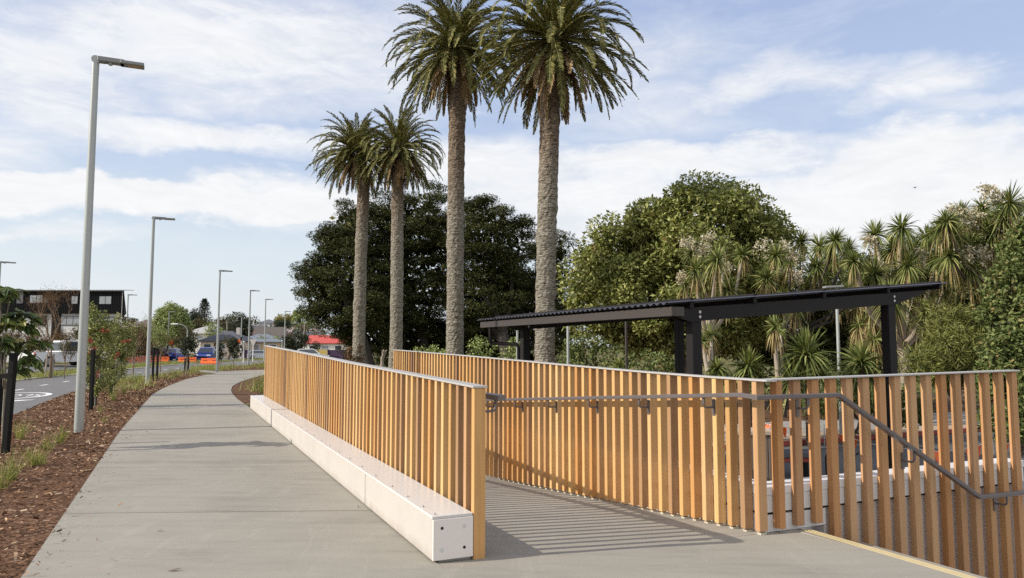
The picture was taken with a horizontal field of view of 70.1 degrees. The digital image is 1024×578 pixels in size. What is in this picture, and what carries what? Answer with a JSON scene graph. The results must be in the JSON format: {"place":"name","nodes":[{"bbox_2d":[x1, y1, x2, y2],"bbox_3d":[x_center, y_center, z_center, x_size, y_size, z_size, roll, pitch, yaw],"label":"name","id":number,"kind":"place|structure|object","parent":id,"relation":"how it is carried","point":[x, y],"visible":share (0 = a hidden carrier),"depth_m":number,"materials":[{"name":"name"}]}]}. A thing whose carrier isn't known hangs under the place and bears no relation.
{"place":"outdoors","nodes":[
{"label":"outdoors","id":0,"kind":"place"},
{"bbox_2d":[0,370,202,577],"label":"mulch bed","id":1,"kind":"object","parent":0,"point":[20,569],"visible":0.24,"depth_m":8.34,"materials":[{"name":"brown wood"}]},
{"bbox_2d":[0,352,5,432],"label":"tree stake","id":2,"kind":"object","parent":1,"relation":"on","point":[1,394],"visible":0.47,"depth_m":11.00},
{"bbox_2d":[1,353,17,454],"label":"tree stake","id":3,"kind":"object","parent":1,"relation":"on","point":[9,408],"visible":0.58,"depth_m":10.27,"materials":[{"name":"wood"}]},
{"bbox_2d":[0,455,26,489],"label":"grass tuft","id":4,"kind":"object","parent":1,"relation":"on","point":[2,479],"visible":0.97,"depth_m":7.76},
{"bbox_2d":[0,444,37,480],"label":"grass tuft","id":5,"kind":"object","parent":1,"relation":"on","point":[10,471],"visible":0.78,"depth_m":8.32,"materials":[{"name":"plant"}]},
{"bbox_2d":[13,417,38,439],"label":"grass tuft","id":6,"kind":"object","parent":1,"relation":"on","point":[19,435],"visible":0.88,"depth_m":11.98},
{"bbox_2d":[0,286,54,444],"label":"young tree","id":7,"kind":"object","parent":1,"relation":"on","point":[8,343],"visible":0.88,"depth_m":10.58,"materials":[{"name":"green plant"}]},
{"bbox_2d":[15,440,54,466],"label":"grass tuft","id":8,"kind":"object","parent":1,"relation":"on","point":[34,461],"visible":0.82,"depth_m":9.26,"materials":[{"name":"plant"}]},
{"bbox_2d":[88,349,95,410],"bbox_3d":[-9.989,2.175,17.346,0.077,1.480,0.075,0,-5,0],"label":"tree stake","id":9,"kind":"object","parent":1,"relation":"on","point":[92,376],"visible":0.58,"depth_m":17.32,"materials":[{"name":"wood"}]},
{"bbox_2d":[86,301,117,406],"bbox_3d":[-10.264,1.649,18.029,1.088,2.751,0.928,0,-5,0],"label":"flowering bush","id":10,"kind":"object","parent":1,"relation":"on","point":[101,332],"visible":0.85,"depth_m":18.12,"materials":[{"name":"green plant"}]},
{"bbox_2d":[74,55,144,432],"bbox_3d":[-7.360,-0.801,13.355,0.878,7.000,0.230,2,-5,-25],"label":"street lamp","id":11,"kind":"object","parent":1,"relation":"on","point":[83,326],"visible":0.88,"depth_m":13.16,"materials":[{"name":"metal"}]},
{"bbox_2d":[101,312,138,393],"bbox_3d":[-12.288,2.048,22.575,2.108,2.678,0.975,-4,-6,44],"label":"flowering bush","id":12,"kind":"object","parent":1,"relation":"on","point":[118,354],"visible":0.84,"depth_m":22.39,"materials":[{"name":"green plant"}]},
{"bbox_2d":[145,216,174,383],"bbox_3d":[-14.371,0.523,29.802,0.878,7.000,0.230,2,-5,-25],"label":"street lamp","id":13,"kind":"object","parent":1,"relation":"on","point":[147,374],"visible":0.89,"depth_m":29.61,"materials":[{"name":"metal"}]},
{"bbox_2d":[179,335,198,373],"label":"street tree","id":14,"kind":"object","parent":1,"relation":"on","point":[186,342],"visible":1,"depth_m":42.74,"materials":[{"name":"plant"}]},
{"bbox_2d":[6,358,247,372],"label":"road","id":15,"kind":"structure","parent":0,"point":[68,367],"depth_m":52.13,"materials":[{"name":"asphalt"}]},
{"bbox_2d":[18,340,103,366],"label":"pickup truck","id":16,"kind":"object","parent":15,"relation":"on","point":[57,358],"visible":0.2,"depth_m":53.06,"materials":[{"name":"white paint"}]},
{"bbox_2d":[163,348,185,360],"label":"parked car","id":17,"kind":"object","parent":15,"relation":"on","point":[175,353],"visible":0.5,"depth_m":90.07,"materials":[{"name":"blue paint"}]},
{"bbox_2d":[195,347,215,360],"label":"parked car","id":18,"kind":"object","parent":15,"relation":"on","point":[205,352],"visible":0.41,"depth_m":82.70,"materials":[{"name":"blue paint"}]},
{"bbox_2d":[2,361,264,413],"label":"cycle path","id":19,"kind":"structure","parent":0,"point":[57,386],"depth_m":28.70,"materials":[{"name":"asphalt"}]},
{"bbox_2d":[16,360,262,380],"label":"cycle path kerb","id":20,"kind":"structure","parent":19,"relation":"on","point":[129,368],"depth_m":54.62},
{"bbox_2d":[199,370,223,372],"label":"spur path","id":21,"kind":"structure","parent":0,"point":[206,371],"depth_m":50.17,"materials":[{"name":"concrete"}]},
{"bbox_2d":[216,270,232,371],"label":"street lamp","id":22,"kind":"object","parent":21,"relation":"on","point":[217,344],"visible":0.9,"depth_m":48.94,"materials":[{"name":"metal"}]},
{"bbox_2d":[208,364,264,370],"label":"mulch bed","id":23,"kind":"object","parent":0,"point":[250,368],"visible":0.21,"depth_m":56.56,"materials":[{"name":"plant"}]},
{"bbox_2d":[213,340,226,368],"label":"street tree","id":24,"kind":"object","parent":23,"relation":"on","point":[221,354],"visible":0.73,"depth_m":55.71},
{"bbox_2d":[226,337,242,368],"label":"street tree","id":25,"kind":"object","parent":23,"relation":"on","point":[233,343],"visible":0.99,"depth_m":57.71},
{"bbox_2d":[248,290,259,363],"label":"street lamp","id":26,"kind":"object","parent":23,"relation":"on","point":[249,324],"visible":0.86,"depth_m":65.88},
{"bbox_2d":[21,370,454,577],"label":"footpath","id":27,"kind":"structure","parent":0,"point":[217,478],"depth_m":6.66,"materials":[{"name":"concrete"}]},
{"bbox_2d":[231,376,263,403],"bbox_3d":[-8.958,4.293,29.207,4.151,1.132,24.988,1,-5,-18],"label":"mulch bed","id":28,"kind":"object","parent":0,"point":[242,396],"visible":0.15,"depth_m":24.82,"materials":[{"name":"soil"}]},
{"bbox_2d":[239,371,263,391],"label":"leafy clump","id":29,"kind":"object","parent":28,"relation":"on","point":[256,384],"visible":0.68,"depth_m":25.11,"materials":[{"name":"green plant"}]},
{"bbox_2d":[6,324,1010,413],"bbox_3d":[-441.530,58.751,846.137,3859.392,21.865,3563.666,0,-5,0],"label":"ground","id":30,"kind":"structure","parent":0,"point":[703,370],"depth_m":94.04,"materials":[{"name":"green plant"}]},
{"bbox_2d":[1,326,77,352],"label":"brown hedge","id":31,"kind":"object","parent":30,"relation":"on","point":[57,337],"visible":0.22,"depth_m":69.71,"materials":[{"name":"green plant"}]},
{"bbox_2d":[25,285,77,377],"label":"bare tree","id":32,"kind":"object","parent":30,"relation":"on","point":[51,301],"visible":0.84,"depth_m":37.01,"materials":[{"name":"brown plant"}]},
{"bbox_2d":[53,335,77,378],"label":"bare tree","id":33,"kind":"object","parent":30,"relation":"on","point":[63,347],"visible":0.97,"depth_m":35.82,"materials":[{"name":"plant"}]},
{"bbox_2d":[0,290,133,361],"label":"apartment building","id":34,"kind":"structure","parent":30,"relation":"on","point":[112,302],"depth_m":80.13,"materials":[{"name":"metal"}]},
{"bbox_2d":[61,316,78,324],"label":"window","id":35,"kind":"structure","parent":34,"relation":"in","point":[68,320],"depth_m":80.20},
{"bbox_2d":[98,296,111,304],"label":"window","id":36,"kind":"structure","parent":34,"relation":"in","point":[103,300],"depth_m":80.08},
{"bbox_2d":[70,322,134,349],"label":"olive scrub","id":37,"kind":"object","parent":30,"relation":"on","point":[76,334],"visible":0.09,"depth_m":72.83,"materials":[{"name":"green plant"}]},
{"bbox_2d":[121,312,147,374],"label":"bare tree","id":38,"kind":"object","parent":30,"relation":"on","point":[138,346],"visible":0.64,"depth_m":41.90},
{"bbox_2d":[6,356,264,394],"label":"verge grass","id":39,"kind":"structure","parent":30,"relation":"on","point":[136,365],"depth_m":42.04,"materials":[{"name":"plant"}]},
{"bbox_2d":[108,324,175,361],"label":"brown hedge","id":40,"kind":"object","parent":30,"relation":"on","point":[140,349],"visible":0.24,"depth_m":79.42,"materials":[{"name":"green plant"}]},
{"bbox_2d":[144,321,175,371],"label":"young tree","id":41,"kind":"object","parent":30,"relation":"on","point":[161,336],"visible":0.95,"depth_m":47.69,"materials":[{"name":"plant"}]},
{"bbox_2d":[151,300,194,347],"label":"tree","id":42,"kind":"object","parent":30,"relation":"on","point":[180,315],"visible":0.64,"depth_m":128.98,"materials":[{"name":"green plant"}]},
{"bbox_2d":[169,325,200,353],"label":"weeping shrub","id":43,"kind":"object","parent":30,"relation":"on","point":[176,339],"visible":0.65,"depth_m":111.40,"materials":[{"name":"green plant"}]},
{"bbox_2d":[191,317,212,329],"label":"tree","id":44,"kind":"object","parent":30,"relation":"on","point":[200,324],"visible":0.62,"depth_m":189.03,"materials":[{"name":"green plant"}]},
{"bbox_2d":[195,298,214,328],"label":"norfolk pine","id":45,"kind":"object","parent":30,"relation":"on","point":[204,310],"visible":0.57,"depth_m":209.98,"materials":[{"name":"green plant"}]},
{"bbox_2d":[187,326,224,352],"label":"house","id":46,"kind":"structure","parent":30,"relation":"on","point":[201,331],"depth_m":149.70,"materials":[{"name":"white paint"}]},
{"bbox_2d":[203,321,223,337],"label":"tree","id":47,"kind":"object","parent":30,"relation":"on","point":[213,329],"visible":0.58,"depth_m":149.51,"materials":[{"name":"green plant"}]},
{"bbox_2d":[198,328,252,356],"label":"house","id":48,"kind":"structure","parent":30,"relation":"on","point":[208,341],"depth_m":132.15,"materials":[{"name":"white paint"}]},
{"bbox_2d":[223,313,253,336],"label":"tree","id":49,"kind":"object","parent":30,"relation":"on","point":[245,328],"visible":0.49,"depth_m":169.53,"materials":[{"name":"green plant"}]},
{"bbox_2d":[250,334,283,349],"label":"house","id":50,"kind":"structure","parent":30,"relation":"on","point":[270,341],"depth_m":137.63,"materials":[{"name":"white paint"}]},
{"bbox_2d":[254,327,286,337],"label":"house","id":51,"kind":"structure","parent":30,"relation":"on","point":[275,331],"depth_m":166.55,"materials":[{"name":"white paint"}]},
{"bbox_2d":[274,319,291,328],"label":"tree","id":52,"kind":"object","parent":30,"relation":"on","point":[282,322],"visible":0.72,"depth_m":253.67,"materials":[{"name":"green plant"}]},
{"bbox_2d":[280,330,311,350],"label":"round bush","id":53,"kind":"object","parent":30,"relation":"on","point":[292,343],"visible":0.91,"depth_m":111.37,"materials":[{"name":"green plant"}]},
{"bbox_2d":[285,317,314,348],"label":"tree","id":54,"kind":"object","parent":30,"relation":"on","point":[300,328],"visible":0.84,"depth_m":129.62,"materials":[{"name":"green plant"}]},
{"bbox_2d":[291,309,316,331],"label":"tree","id":55,"kind":"object","parent":30,"relation":"on","point":[295,316],"visible":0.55,"depth_m":199.22,"materials":[{"name":"green plant"}]},
{"bbox_2d":[306,335,345,349],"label":"house","id":56,"kind":"structure","parent":30,"relation":"on","point":[326,343],"depth_m":149.55,"materials":[{"name":"white paint"}]},
{"bbox_2d":[327,349,350,358],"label":"boundary fence","id":57,"kind":"object","parent":30,"relation":"on","point":[333,353],"visible":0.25,"depth_m":117.53,"materials":[{"name":"paint"}]},
{"bbox_2d":[305,111,391,363],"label":"palm tree","id":58,"kind":"object","parent":30,"relation":"on","point":[339,160],"visible":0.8,"depth_m":46.50,"materials":[{"name":"plant"}]},
{"bbox_2d":[288,188,417,365],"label":"evergreen tree","id":59,"kind":"object","parent":30,"relation":"on","point":[334,295],"visible":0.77,"depth_m":59.56,"materials":[{"name":"green plant"}]},
{"bbox_2d":[342,342,365,362],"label":"shrub","id":60,"kind":"object","parent":30,"relation":"on","point":[348,356],"visible":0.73,"depth_m":45.36,"materials":[{"name":"brown plant"}]},
{"bbox_2d":[122,315,588,348],"bbox_3d":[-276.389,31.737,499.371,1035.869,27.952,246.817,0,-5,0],"label":"distant wood","id":61,"kind":"object","parent":30,"relation":"on","point":[131,318],"visible":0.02,"depth_m":418.07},
{"bbox_2d":[250,395,472,561],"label":"plinth","id":62,"kind":"structure","parent":30,"relation":"on","point":[432,525],"depth_m":6.41,"materials":[{"name":"concrete"}]},
{"bbox_2d":[264,345,505,559],"bbox_3d":[-3.090,2.195,11.628,0.263,2.602,14.072,2,-5,-25],"label":"slat fence","id":63,"kind":"object","parent":62,"relation":"on","point":[428,431],"visible":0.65,"depth_m":6.96,"materials":[{"name":"brown wood"}]},
{"bbox_2d":[343,104,444,368],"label":"palm tree","id":64,"kind":"object","parent":30,"relation":"on","point":[402,159],"visible":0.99,"depth_m":45.05,"materials":[{"name":"plant"}]},
{"bbox_2d":[371,179,473,367],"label":"evergreen tree","id":65,"kind":"object","parent":30,"relation":"on","point":[430,227],"visible":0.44,"depth_m":61.97,"materials":[{"name":"green plant"}]},
{"bbox_2d":[382,0,520,354],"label":"palm tree","id":66,"kind":"object","parent":30,"relation":"on","point":[454,43],"visible":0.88,"depth_m":34.20,"materials":[{"name":"plant"}]},
{"bbox_2d":[414,334,498,356],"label":"undergrowth shrub","id":67,"kind":"object","parent":30,"relation":"on","point":[478,342],"visible":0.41,"depth_m":49.94,"materials":[{"name":"green plant"}]},
{"bbox_2d":[428,193,564,362],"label":"evergreen tree","id":68,"kind":"object","parent":30,"relation":"on","point":[489,286],"visible":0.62,"depth_m":60.01,"materials":[{"name":"green plant"}]},
{"bbox_2d":[496,337,519,358],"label":"undergrowth shrub","id":69,"kind":"object","parent":30,"relation":"on","point":[510,355],"visible":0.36,"depth_m":39.83,"materials":[{"name":"green plant"}]},
{"bbox_2d":[506,229,587,362],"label":"evergreen tree","id":70,"kind":"object","parent":30,"relation":"on","point":[560,333],"visible":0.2,"depth_m":63.46,"materials":[{"name":"green plant"}]},
{"bbox_2d":[625,321,627,368],"bbox_3d":[2.814,2.234,17.880,0.150,3.420,0.150,0,-5,0],"label":"slim pole","id":71,"kind":"object","parent":30,"relation":"on","point":[626,345],"depth_m":17.92,"materials":[{"name":"grey metal"}]},
{"bbox_2d":[702,321,722,442],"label":"cabbage tree","id":72,"kind":"object","parent":30,"relation":"on","point":[709,341],"visible":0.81,"depth_m":19.39,"materials":[{"name":"green plant"}]},
{"bbox_2d":[703,356,732,392],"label":"cabbage shrub","id":73,"kind":"object","parent":30,"relation":"on","point":[716,366],"visible":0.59,"depth_m":18.32,"materials":[{"name":"green plant"}]},
{"bbox_2d":[724,344,773,426],"bbox_3d":[6.236,2.791,19.317,1.733,2.737,1.413,0,-5,0],"label":"cabbage shrub","id":74,"kind":"object","parent":30,"relation":"on","point":[748,368],"visible":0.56,"depth_m":19.27,"materials":[{"name":"green plant"}]},
{"bbox_2d":[760,314,787,377],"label":"cabbage tree","id":75,"kind":"object","parent":30,"relation":"on","point":[777,332],"visible":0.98,"depth_m":18.88,"materials":[{"name":"green plant"}]},
{"bbox_2d":[764,325,842,445],"bbox_3d":[7.570,2.494,18.865,2.238,3.257,1.974,-2,-5,20],"label":"cabbage shrub","id":76,"kind":"object","parent":30,"relation":"on","point":[807,354],"visible":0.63,"depth_m":18.74,"materials":[{"name":"green plant"}]},
{"bbox_2d":[848,306,882,417],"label":"cabbage tree","id":77,"kind":"object","parent":30,"relation":"on","point":[858,332],"visible":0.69,"depth_m":24.25,"materials":[{"name":"green plant"}]},
{"bbox_2d":[833,336,902,422],"bbox_3d":[9.286,2.681,19.318,1.998,2.956,1.610,0,-5,0],"label":"cabbage shrub","id":78,"kind":"object","parent":30,"relation":"on","point":[858,360],"visible":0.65,"depth_m":19.27,"materials":[{"name":"green plant"}]},
{"bbox_2d":[801,378,936,433],"bbox_3d":[9.872,3.366,20.527,3.823,1.981,1.806,-1,-5,15],"label":"undergrowth shrub","id":79,"kind":"object","parent":30,"relation":"on","point":[872,410],"visible":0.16,"depth_m":20.25,"materials":[{"name":"green plant"}]},
{"bbox_2d":[799,529,985,577],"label":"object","id":80,"kind":"structure","parent":30,"relation":"on","point":[872,547],"depth_m":5.59,"materials":[{"name":"concrete"}]},
{"bbox_2d":[838,212,960,426],"bbox_3d":[12.281,1.025,22.760,3.083,7.004,5.737,-3,-6,36],"label":"cabbage tree","id":81,"kind":"object","parent":30,"relation":"on","point":[907,270],"visible":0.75,"depth_m":22.20,"materials":[{"name":"green plant"}]},
{"bbox_2d":[897,297,993,401],"bbox_3d":[11.360,2.190,19.029,3.111,4.090,2.106,0,-5,0],"label":"feathery shrub","id":82,"kind":"object","parent":30,"relation":"on","point":[953,328],"visible":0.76,"depth_m":18.80,"materials":[{"name":"green plant"}]},
{"bbox_2d":[921,180,1023,398],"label":"cabbage tree","id":83,"kind":"object","parent":30,"relation":"on","point":[963,259],"visible":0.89,"depth_m":21.25,"materials":[{"name":"green plant"}]},
{"bbox_2d":[971,213,1023,454],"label":"broadleaf shrub","id":84,"kind":"object","parent":30,"relation":"on","point":[1005,339],"visible":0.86,"depth_m":17.13,"materials":[{"name":"green plant"}]},
{"bbox_2d":[0,0,1023,345],"label":"sky","id":85,"kind":"structure","parent":0,"point":[837,110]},
{"bbox_2d":[435,475,757,570],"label":"ramp paving","id":86,"kind":"structure","parent":0,"point":[525,523],"depth_m":6.43,"materials":[{"name":"concrete"}]},
{"bbox_2d":[392,349,776,534],"bbox_3d":[-0.305,2.102,11.009,0.246,2.329,11.396,2,-5,-25],"label":"slat fence","id":87,"kind":"object","parent":86,"relation":"on","point":[617,435],"visible":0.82,"depth_m":7.84,"materials":[{"name":"brown wood"}]},
{"bbox_2d":[447,528,969,577],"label":"landing paving","id":88,"kind":"structure","parent":0,"point":[793,553],"depth_m":5.13,"materials":[{"name":"concrete"}]},
{"bbox_2d":[724,427,771,480],"bbox_3d":[3.053,2.538,9.334,0.540,1.470,0.450,0,-5,0],"label":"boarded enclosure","id":89,"kind":"object","parent":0,"point":[768,455],"visible":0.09,"depth_m":9.17,"materials":[{"name":"brown wood"}]},
{"bbox_2d":[725,449,808,475],"bbox_3d":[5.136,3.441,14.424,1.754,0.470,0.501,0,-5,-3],"label":"car","id":90,"kind":"object","parent":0,"point":[805,454],"visible":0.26,"depth_m":14.26,"materials":[{"name":"red paint"}]},
{"bbox_2d":[712,422,979,445],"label":"plaza paving","id":91,"kind":"structure","parent":0,"point":[873,431],"depth_m":20.96,"materials":[{"name":"concrete"}]},
{"bbox_2d":[724,395,993,423],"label":"mulch bank","id":92,"kind":"structure","parent":0,"point":[767,416],"depth_m":29.13,"materials":[{"name":"wood"}]},
{"bbox_2d":[463,0,648,362],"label":"palm tree","id":93,"kind":"object","parent":92,"relation":"on","point":[551,58],"visible":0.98,"depth_m":28.08,"materials":[{"name":"plant"}]},
{"bbox_2d":[556,333,674,372],"bbox_3d":[3.621,3.110,24.953,4.247,3.203,2.120,0,-5,0],"label":"undergrowth shrub","id":94,"kind":"object","parent":92,"relation":"on","point":[576,354],"visible":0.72,"depth_m":24.88,"materials":[{"name":"green plant"}]},
{"bbox_2d":[555,169,808,373],"bbox_3d":[6.981,0.067,29.934,10.632,10.090,6.670,0,-5,0],"label":"magnolia tree","id":95,"kind":"object","parent":92,"relation":"on","point":[638,260],"visible":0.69,"depth_m":28.92,"materials":[{"name":"green plant"}]},
{"bbox_2d":[673,230,754,371],"bbox_3d":[6.486,1.246,24.008,2.592,6.766,4.561,-3,-5,31],"label":"cabbage tree","id":96,"kind":"object","parent":92,"relation":"on","point":[717,260],"visible":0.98,"depth_m":23.70,"materials":[{"name":"green plant"}]},
{"bbox_2d":[731,281,855,404],"bbox_3d":[11.993,2.431,32.066,6.509,5.740,4.489,0,-5,0],"label":"cabbage tree","id":97,"kind":"object","parent":92,"relation":"on","point":[768,353],"visible":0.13,"depth_m":30.84,"materials":[{"name":"green plant"}]},
{"bbox_2d":[749,225,866,417],"bbox_3d":[10.901,1.087,26.011,3.803,7.408,6.746,-3,-5,32],"label":"cabbage tree","id":98,"kind":"object","parent":92,"relation":"on","point":[778,257],"visible":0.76,"depth_m":25.71,"materials":[{"name":"green plant"}]},
{"bbox_2d":[805,282,928,374],"bbox_3d":[15.123,2.151,30.982,5.393,6.116,4.135,0,-5,0],"label":"cabbage tree","id":99,"kind":"object","parent":92,"relation":"on","point":[845,334],"visible":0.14,"depth_m":30.34,"materials":[{"name":"green plant"}]},
{"bbox_2d":[787,229,998,372],"bbox_3d":[16.585,1.185,30.415,10.171,7.952,5.096,-2,-5,24],"label":"cabbage tree","id":100,"kind":"object","parent":92,"relation":"on","point":[967,296],"visible":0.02,"depth_m":30.02,"materials":[{"name":"green plant"}]},
{"bbox_2d":[909,250,1008,408],"bbox_3d":[19.284,1.367,29.942,6.288,7.505,4.323,0,-5,0],"label":"cabbage tree","id":101,"kind":"object","parent":92,"relation":"on","point":[962,390],"visible":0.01,"depth_m":29.08,"materials":[{"name":"green plant"}]},
{"bbox_2d":[724,411,994,437],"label":"plaza paving","id":102,"kind":"structure","parent":0,"point":[787,424],"depth_m":23.54,"materials":[{"name":"concrete"}]},
{"bbox_2d":[713,432,1023,478],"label":"plaza roadway","id":103,"kind":"structure","parent":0,"point":[787,470],"depth_m":17.24,"materials":[{"name":"asphalt"}]},
{"bbox_2d":[477,281,945,468],"bbox_3d":[3.207,1.817,13.793,5.610,3.608,6.800,2,-5,-25],"label":"canopy shelter","id":104,"kind":"object","parent":103,"relation":"on","point":[692,313],"visible":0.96,"depth_m":11.38,"materials":[{"name":"black metal"}]},
{"bbox_2d":[782,431,1023,530],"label":"plaza asphalt","id":105,"kind":"structure","parent":0,"point":[807,528],"depth_m":12.30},
{"bbox_2d":[487,458,1023,577],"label":"retaining wall","id":106,"kind":"structure","parent":105,"relation":"on","point":[823,527],"depth_m":6.79,"materials":[{"name":"concrete"}]},
{"bbox_2d":[822,285,843,434],"bbox_3d":[8.832,2.001,19.904,0.500,4.205,0.240,0,-5,0],"label":"plaza lamp","id":107,"kind":"object","parent":105,"relation":"on","point":[838,346],"visible":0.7,"depth_m":19.91,"materials":[{"name":"metal"}]},
{"bbox_2d":[712,427,994,449],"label":"red kerb","id":108,"kind":"structure","parent":105,"relation":"on","point":[787,443],"depth_m":19.92,"materials":[{"name":"paint"}]},
{"bbox_2d":[752,422,1009,463],"bbox_3d":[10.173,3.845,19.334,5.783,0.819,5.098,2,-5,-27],"label":"parked cars","id":109,"kind":"object","parent":105,"relation":"on","point":[841,438],"visible":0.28,"depth_m":17.65,"materials":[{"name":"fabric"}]},
{"bbox_2d":[752,370,1023,577],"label":"slat fence","id":110,"kind":"object","parent":105,"relation":"on","point":[795,396],"visible":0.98,"depth_m":6.76,"materials":[{"name":"brown wood"}]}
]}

